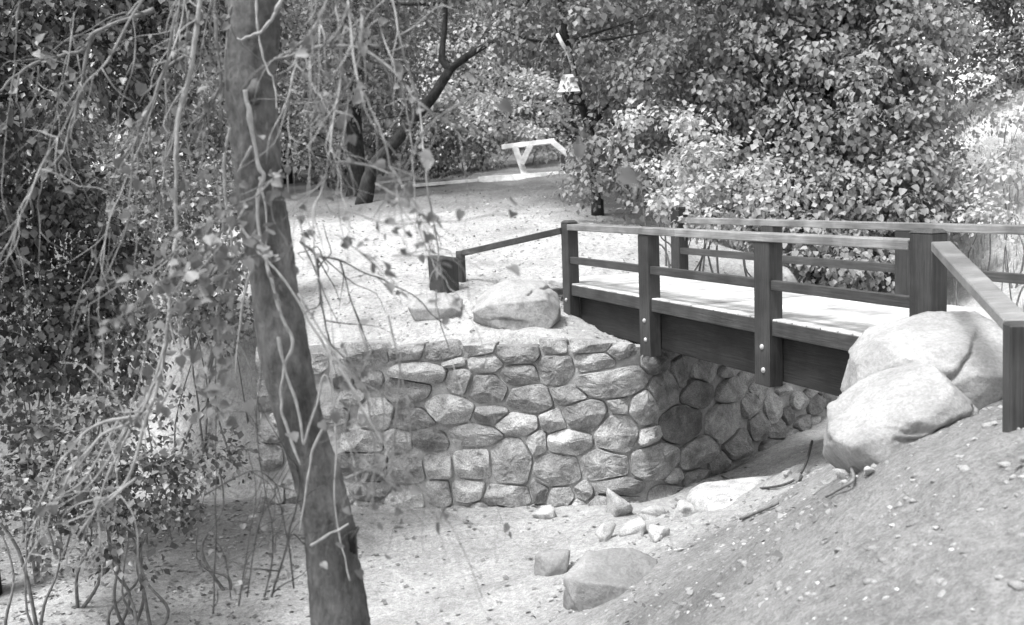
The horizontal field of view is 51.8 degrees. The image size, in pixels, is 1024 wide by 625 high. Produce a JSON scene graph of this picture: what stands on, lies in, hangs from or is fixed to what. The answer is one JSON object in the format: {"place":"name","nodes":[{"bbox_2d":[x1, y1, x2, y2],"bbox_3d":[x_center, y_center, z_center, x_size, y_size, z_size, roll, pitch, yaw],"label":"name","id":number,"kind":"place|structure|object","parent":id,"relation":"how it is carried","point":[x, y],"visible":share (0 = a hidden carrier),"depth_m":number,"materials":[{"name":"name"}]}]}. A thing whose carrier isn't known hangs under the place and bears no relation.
{"place":"outdoors","nodes":[
{"label":"outdoors","id":0,"kind":"place"},
{"bbox_2d":[0,0,1023,624],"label":"ground","id":1,"kind":"structure","parent":0,"point":[906,564],"depth_m":11.58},
{"bbox_2d":[0,85,188,583],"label":"leafy bush","id":2,"kind":"object","parent":1,"relation":"on","point":[57,208],"visible":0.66,"depth_m":11.73,"materials":[{"name":"grey plant"}]},
{"bbox_2d":[0,371,262,624],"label":"leafy bush","id":3,"kind":"object","parent":1,"relation":"on","point":[43,434],"visible":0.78,"depth_m":9.82,"materials":[{"name":"grey plant"}]},
{"bbox_2d":[44,57,255,499],"bbox_3d":[-4.923,-0.621,15.591,3.386,6.400,4.334,-6,7,-35],"label":"leafy bush","id":4,"kind":"object","parent":1,"relation":"on","point":[143,174],"visible":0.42,"depth_m":14.78,"materials":[{"name":"grey plant"}]},
{"bbox_2d":[0,0,301,594],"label":"glossy tree","id":5,"kind":"object","parent":1,"relation":"on","point":[32,25],"visible":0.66,"depth_m":10.50,"materials":[{"name":"grey plant"}]},
{"bbox_2d":[79,0,315,194],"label":"tall tree","id":6,"kind":"object","parent":1,"relation":"on","point":[282,80],"visible":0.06,"depth_m":29.04,"materials":[{"name":"grey plant"}]},
{"bbox_2d":[175,364,327,613],"bbox_3d":[-1.199,0.784,4.840,0.762,1.150,0.620,-2,6,0],"label":"bare sapling","id":7,"kind":"object","parent":1,"relation":"on","point":[263,527],"visible":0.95,"depth_m":4.80,"materials":[{"name":"grey plant"}]},
{"bbox_2d":[223,0,370,624],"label":"vine wrapped tree","id":8,"kind":"object","parent":1,"relation":"on","point":[337,596],"visible":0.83,"depth_m":4.80,"materials":[{"name":"grey plant"}]},
{"bbox_2d":[0,0,154,245],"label":"bare branch","id":9,"kind":"object","parent":8,"relation":"attached to","point":[89,37],"visible":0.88,"depth_m":5.19,"materials":[{"name":"grey plant"}]},
{"bbox_2d":[0,0,176,336],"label":"vine tangle","id":10,"kind":"object","parent":8,"relation":"hanging from","point":[3,126],"visible":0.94,"depth_m":4.62,"materials":[{"name":"grey plant"}]},
{"bbox_2d":[0,0,213,623],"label":"vine tangle","id":11,"kind":"object","parent":10,"relation":"hanging from","point":[68,188],"visible":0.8,"depth_m":4.52,"materials":[{"name":"grey plant"}]},
{"bbox_2d":[3,0,222,590],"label":"bare branch","id":12,"kind":"object","parent":8,"relation":"attached to","point":[144,407],"visible":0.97,"depth_m":4.39,"materials":[{"name":"grey plant"}]},
{"bbox_2d":[20,0,285,454],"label":"vine tangle","id":13,"kind":"object","parent":8,"relation":"hanging from","point":[123,216],"visible":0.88,"depth_m":4.47,"materials":[{"name":"grey plant"}]},
{"bbox_2d":[100,17,239,305],"bbox_3d":[-1.505,-0.657,4.680,0.582,1.255,0.385,-2,6,0],"label":"bare branch","id":14,"kind":"object","parent":8,"relation":"attached to","point":[140,88],"visible":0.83,"depth_m":4.60,"materials":[{"name":"grey plant"}]},
{"bbox_2d":[80,210,284,463],"bbox_3d":[-1.335,0.093,4.302,0.479,1.010,0.810,2,7,37],"label":"bare branch","id":15,"kind":"object","parent":8,"relation":"attached to","point":[189,301],"visible":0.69,"depth_m":4.26,"materials":[{"name":"grey plant"}]},
{"bbox_2d":[222,127,252,297],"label":"climbing vine","id":16,"kind":"object","parent":8,"relation":"attached to","point":[248,152],"visible":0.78,"depth_m":4.74,"materials":[{"name":"plant"}]},
{"bbox_2d":[236,0,282,108],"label":"climbing vine","id":17,"kind":"object","parent":8,"relation":"attached to","point":[274,14],"visible":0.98,"depth_m":4.74,"materials":[{"name":"grey plant"}]},
{"bbox_2d":[243,90,301,464],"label":"climbing vine","id":18,"kind":"object","parent":8,"relation":"attached to","point":[249,118],"visible":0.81,"depth_m":4.73,"materials":[{"name":"plant"}]},
{"bbox_2d":[235,225,358,402],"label":"climbing vine","id":19,"kind":"object","parent":8,"relation":"attached to","point":[288,286],"visible":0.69,"depth_m":4.74,"materials":[{"name":"plant"}]},
{"bbox_2d":[277,337,350,580],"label":"climbing vine","id":20,"kind":"object","parent":8,"relation":"attached to","point":[281,353],"visible":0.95,"depth_m":4.74,"materials":[{"name":"grey plant"}]},
{"bbox_2d":[237,0,458,332],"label":"vine tangle","id":21,"kind":"object","parent":8,"relation":"hanging from","point":[340,122],"visible":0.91,"depth_m":3.98,"materials":[{"name":"grey plant"}]},
{"bbox_2d":[84,166,298,450],"bbox_3d":[-1.122,-0.003,3.785,0.776,1.033,0.448,-6,7,-29],"label":"bare branch","id":22,"kind":"object","parent":21,"relation":"attached to","point":[210,237],"visible":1,"depth_m":3.79,"materials":[{"name":"plant"}]},
{"bbox_2d":[242,1,515,234],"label":"hanging twig","id":23,"kind":"object","parent":21,"relation":"attached to","point":[427,164],"visible":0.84,"depth_m":3.89,"materials":[{"name":"grey plant"}]},
{"bbox_2d":[297,157,514,624],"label":"hanging twig","id":24,"kind":"object","parent":21,"relation":"hanging from","point":[415,490],"visible":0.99,"depth_m":3.59,"materials":[{"name":"grey plant"}]},
{"bbox_2d":[337,183,576,364],"bbox_3d":[-0.171,-0.127,3.401,0.808,0.606,0.475,-2,6,0],"label":"hanging twig","id":25,"kind":"object","parent":21,"relation":"hanging from","point":[432,217],"visible":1,"depth_m":3.41,"materials":[{"name":"grey plant"}]},
{"bbox_2d":[298,224,446,390],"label":"hanging twig","id":26,"kind":"object","parent":8,"relation":"hanging from","point":[322,257],"visible":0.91,"depth_m":4.50,"materials":[{"name":"plant"}]},
{"bbox_2d":[284,0,511,577],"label":"vine tangle","id":27,"kind":"object","parent":8,"relation":"hanging from","point":[338,380],"visible":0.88,"depth_m":4.20,"materials":[{"name":"grey plant"}]},
{"bbox_2d":[300,315,486,585],"bbox_3d":[-0.416,0.542,3.929,0.702,1.068,0.479,-6,7,-33],"label":"hanging twig","id":28,"kind":"object","parent":27,"relation":"hanging from","point":[359,491],"visible":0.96,"depth_m":3.90,"materials":[{"name":"grey plant"}]},
{"bbox_2d":[208,0,401,183],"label":"tall tree","id":29,"kind":"object","parent":1,"relation":"on","point":[290,175],"visible":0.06,"depth_m":33.20,"materials":[{"name":"grey plant"}]},
{"bbox_2d":[277,0,447,196],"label":"straight tree","id":30,"kind":"object","parent":1,"relation":"on","point":[358,149],"visible":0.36,"depth_m":26.90,"materials":[{"name":"grey plant"}]},
{"bbox_2d":[6,0,754,139],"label":"woodland","id":31,"kind":"object","parent":1,"relation":"on","point":[487,33],"visible":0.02,"depth_m":43.96,"materials":[{"name":"plant"}]},
{"bbox_2d":[289,0,494,143],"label":"tall tree","id":32,"kind":"object","parent":1,"relation":"on","point":[430,29],"visible":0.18,"depth_m":36.54,"materials":[{"name":"grey plant"}]},
{"bbox_2d":[6,183,786,485],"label":"leaf litter","id":33,"kind":"object","parent":1,"relation":"on","point":[452,246],"visible":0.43,"depth_m":19.15,"materials":[{"name":"plant"}]},
{"bbox_2d":[294,94,501,190],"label":"shaded bush","id":34,"kind":"object","parent":1,"relation":"on","point":[438,164],"visible":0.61,"depth_m":29.86,"materials":[{"name":"grey plant"}]},
{"bbox_2d":[279,0,564,204],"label":"forked tree","id":35,"kind":"object","parent":1,"relation":"on","point":[369,176],"visible":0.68,"depth_m":24.89,"materials":[{"name":"grey plant"}]},
{"bbox_2d":[125,196,740,479],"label":"pebbles","id":36,"kind":"object","parent":1,"relation":"on","point":[465,260],"visible":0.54,"depth_m":18.24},
{"bbox_2d":[407,292,462,320],"bbox_3d":[-1.076,-0.011,14.829,0.771,0.494,0.592,-2,6,0],"label":"boulder","id":37,"kind":"object","parent":1,"relation":"on","point":[426,315],"visible":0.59,"depth_m":14.62,"materials":[{"name":"stone"}]},
{"bbox_2d":[428,255,458,293],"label":"timber block","id":38,"kind":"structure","parent":1,"relation":"on","point":[453,273],"depth_m":15.59,"materials":[{"name":"wood"}]},
{"bbox_2d":[367,18,608,176],"bbox_3d":[-0.779,-6.649,32.245,6.773,4.978,4.908,0,6,19],"label":"rounded bush","id":39,"kind":"object","parent":1,"relation":"on","point":[528,132],"visible":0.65,"depth_m":32.11,"materials":[{"name":"grey plant"}]},
{"bbox_2d":[401,138,581,188],"bbox_3d":[-0.498,-3.947,27.888,4.912,1.179,0.637,-3,6,-6],"label":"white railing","id":40,"kind":"object","parent":1,"relation":"on","point":[522,160],"visible":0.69,"depth_m":27.74,"materials":[{"name":"white wood"}]},
{"bbox_2d":[391,0,622,141],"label":"tall tree","id":41,"kind":"object","parent":1,"relation":"on","point":[466,9],"visible":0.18,"depth_m":38.66,"materials":[{"name":"grey plant"}]},
{"bbox_2d":[456,228,560,282],"bbox_3d":[-0.052,-0.777,15.594,1.985,0.913,0.099,2,7,38],"label":"approach railing","id":42,"kind":"object","parent":1,"relation":"on","point":[518,240],"visible":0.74,"depth_m":15.62,"materials":[{"name":"wood"}]},
{"bbox_2d":[0,405,1023,624],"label":"leaf litter","id":43,"kind":"object","parent":1,"relation":"on","point":[777,553],"visible":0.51,"depth_m":11.18,"materials":[{"name":"grey plant"}]},
{"bbox_2d":[0,414,1023,624],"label":"pebbles","id":44,"kind":"object","parent":1,"relation":"on","point":[950,549],"visible":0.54,"depth_m":7.40,"materials":[{"name":"grey stone"}]},
{"bbox_2d":[473,280,560,329],"bbox_3d":[0.064,-0.012,14.246,1.202,0.850,0.830,-2,6,0],"label":"boulder","id":45,"kind":"object","parent":1,"relation":"on","point":[514,304],"visible":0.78,"depth_m":13.97,"materials":[{"name":"stone"}]},
{"bbox_2d":[531,505,556,518],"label":"rock","id":46,"kind":"object","parent":1,"relation":"on","point":[546,512],"visible":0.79,"depth_m":12.61,"materials":[{"name":"white stone"}]},
{"bbox_2d":[255,337,836,508],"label":"retaining wall","id":47,"kind":"structure","parent":1,"relation":"on","point":[585,421],"depth_m":13.33,"materials":[{"name":"stone"}]},
{"bbox_2d":[534,549,569,575],"bbox_3d":[0.394,2.478,10.289,0.362,0.326,0.344,-2,6,0],"label":"rock","id":48,"kind":"object","parent":1,"relation":"on","point":[551,563],"visible":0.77,"depth_m":10.20,"materials":[{"name":"grey stone"}]},
{"bbox_2d":[495,0,699,151],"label":"tall tree","id":49,"kind":"object","parent":1,"relation":"on","point":[574,111],"visible":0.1,"depth_m":36.95,"materials":[{"name":"grey plant"}]},
{"bbox_2d":[595,521,615,541],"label":"rock","id":50,"kind":"object","parent":1,"relation":"on","point":[604,532],"visible":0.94,"depth_m":11.12,"materials":[{"name":"white stone"}]},
{"bbox_2d":[563,548,657,611],"bbox_3d":[0.881,2.399,8.934,0.896,0.673,0.612,-2,6,0],"label":"boulder","id":51,"kind":"object","parent":1,"relation":"on","point":[592,579],"visible":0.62,"depth_m":8.83,"materials":[{"name":"grey stone"}]},
{"bbox_2d":[606,488,632,516],"bbox_3d":[1.259,2.276,12.273,0.291,0.438,0.357,-2,6,0],"label":"rock","id":52,"kind":"object","parent":1,"relation":"on","point":[617,505],"visible":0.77,"depth_m":12.17,"materials":[{"name":"stone"}]},
{"bbox_2d":[475,0,778,226],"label":"overhanging tree","id":53,"kind":"object","parent":1,"relation":"on","point":[666,65],"visible":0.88,"depth_m":20.50,"materials":[{"name":"grey plant"}]},
{"bbox_2d":[557,74,583,105],"bbox_3d":[1.171,-4.415,20.976,0.579,0.568,0.816,-2,6,0],"label":"lantern","id":54,"kind":"object","parent":53,"relation":"attached to","point":[569,85],"visible":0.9,"depth_m":20.64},
{"bbox_2d":[619,516,646,536],"bbox_3d":[1.282,2.302,11.176,0.305,0.282,0.227,-2,6,0],"label":"rock","id":55,"kind":"object","parent":1,"relation":"on","point":[637,525],"visible":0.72,"depth_m":11.10,"materials":[{"name":"white stone"}]},
{"bbox_2d":[638,504,666,519],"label":"rock","id":56,"kind":"object","parent":1,"relation":"on","point":[652,511],"visible":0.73,"depth_m":11.84,"materials":[{"name":"white stone"}]},
{"bbox_2d":[648,524,669,542],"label":"rock","id":57,"kind":"object","parent":1,"relation":"on","point":[657,533],"visible":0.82,"depth_m":10.53,"materials":[{"name":"white stone"}]},
{"bbox_2d":[574,0,761,148],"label":"tall tree","id":58,"kind":"object","parent":1,"relation":"on","point":[635,28],"visible":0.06,"depth_m":33.43,"materials":[{"name":"grey plant"}]},
{"bbox_2d":[673,499,696,518],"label":"rock","id":59,"kind":"object","parent":1,"relation":"on","point":[684,508],"visible":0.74,"depth_m":11.33,"materials":[{"name":"grey stone"}]},
{"bbox_2d":[602,97,817,276],"bbox_3d":[3.087,-1.909,16.791,2.576,3.221,2.987,-4,6,-16],"label":"pale bush","id":60,"kind":"object","parent":1,"relation":"on","point":[710,163],"visible":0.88,"depth_m":16.34,"materials":[{"name":"grey plant"}]},
{"bbox_2d":[686,475,772,511],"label":"ledge slab","id":61,"kind":"structure","parent":1,"relation":"on","point":[699,494],"depth_m":11.46,"materials":[{"name":"grey stone"}]},
{"bbox_2d":[739,502,778,519],"bbox_3d":[2.100,1.708,9.038,0.062,0.304,0.559,-5,6,-22],"label":"fallen stick","id":62,"kind":"object","parent":1,"relation":"on","point":[757,511],"visible":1,"depth_m":8.97,"materials":[{"name":"grey wood"}]},
{"bbox_2d":[721,440,812,488],"bbox_3d":[2.909,1.767,11.953,0.595,0.963,3.016,-2,6,0],"label":"fallen stick","id":63,"kind":"object","parent":1,"relation":"on","point":[801,471],"visible":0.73,"depth_m":10.65,"materials":[{"name":"wood"}]},
{"bbox_2d":[544,207,1023,395],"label":"footbridge","id":64,"kind":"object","parent":1,"relation":"on","point":[767,325],"visible":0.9,"depth_m":11.23,"materials":[{"name":"wood"}]},
{"bbox_2d":[545,407,1023,624],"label":"clods","id":65,"kind":"object","parent":1,"relation":"on","point":[1018,586],"visible":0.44,"depth_m":5.79,"materials":[{"name":"grey soil"}]},
{"bbox_2d":[782,470,791,477],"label":"rock","id":66,"kind":"object","parent":1,"relation":"on","point":[786,474],"visible":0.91,"depth_m":10.84,"materials":[{"name":"grey stone"}]},
{"bbox_2d":[794,473,802,482],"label":"rock","id":67,"kind":"object","parent":1,"relation":"on","point":[798,477],"visible":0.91,"depth_m":9.48,"materials":[{"name":"grey stone"}]},
{"bbox_2d":[658,0,984,293],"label":"ivy tree","id":68,"kind":"object","parent":1,"relation":"on","point":[843,156],"visible":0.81,"depth_m":20.35,"materials":[{"name":"grey plant"}]},
{"bbox_2d":[825,467,855,497],"bbox_3d":[2.065,1.070,6.645,0.184,0.162,0.480,-1,6,16],"label":"fallen stick","id":69,"kind":"object","parent":1,"relation":"on","point":[851,481],"visible":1,"depth_m":6.48,"materials":[{"name":"wood"}]},
{"bbox_2d":[834,468,848,479],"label":"rock","id":70,"kind":"object","parent":1,"relation":"on","point":[841,474],"visible":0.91,"depth_m":6.92,"materials":[{"name":"grey stone"}]},
{"bbox_2d":[864,466,874,475],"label":"rock","id":71,"kind":"object","parent":1,"relation":"on","point":[868,471],"visible":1,"depth_m":6.40,"materials":[{"name":"grey stone"}]},
{"bbox_2d":[823,362,978,472],"bbox_3d":[2.594,0.839,6.941,0.998,0.966,0.834,-2,6,0],"label":"boulder","id":72,"kind":"object","parent":1,"relation":"on","point":[877,417],"visible":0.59,"depth_m":6.76,"materials":[{"name":"stone"}]},
{"bbox_2d":[840,311,1002,409],"bbox_3d":[3.121,0.517,7.737,1.232,0.966,0.950,-2,6,0],"label":"boulder","id":73,"kind":"object","parent":1,"relation":"on","point":[962,351],"visible":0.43,"depth_m":7.55,"materials":[{"name":"stone"}]},
{"bbox_2d":[883,91,1023,311],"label":"dry grass","id":74,"kind":"structure","parent":1,"relation":"on","point":[996,260],"depth_m":21.35,"materials":[{"name":"grey plant"}]},
{"bbox_2d":[890,0,1023,110],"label":"broadleaf tree","id":75,"kind":"object","parent":1,"relation":"on","point":[1012,32],"visible":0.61,"depth_m":26.57,"materials":[{"name":"grey plant"}]},
{"bbox_2d":[910,99,1023,305],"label":"scrub bush","id":76,"kind":"object","parent":1,"relation":"on","point":[986,213],"visible":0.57,"depth_m":17.35,"materials":[{"name":"grey plant"}]},
{"bbox_2d":[931,241,1023,432],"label":"approach railing","id":77,"kind":"object","parent":1,"relation":"on","point":[1003,310],"visible":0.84,"depth_m":5.86,"materials":[{"name":"wood"}]},
{"bbox_2d":[964,58,1023,304],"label":"scrub bush","id":78,"kind":"object","parent":1,"relation":"on","point":[1017,118],"visible":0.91,"depth_m":19.23,"materials":[{"name":"grey plant"}]}
]}

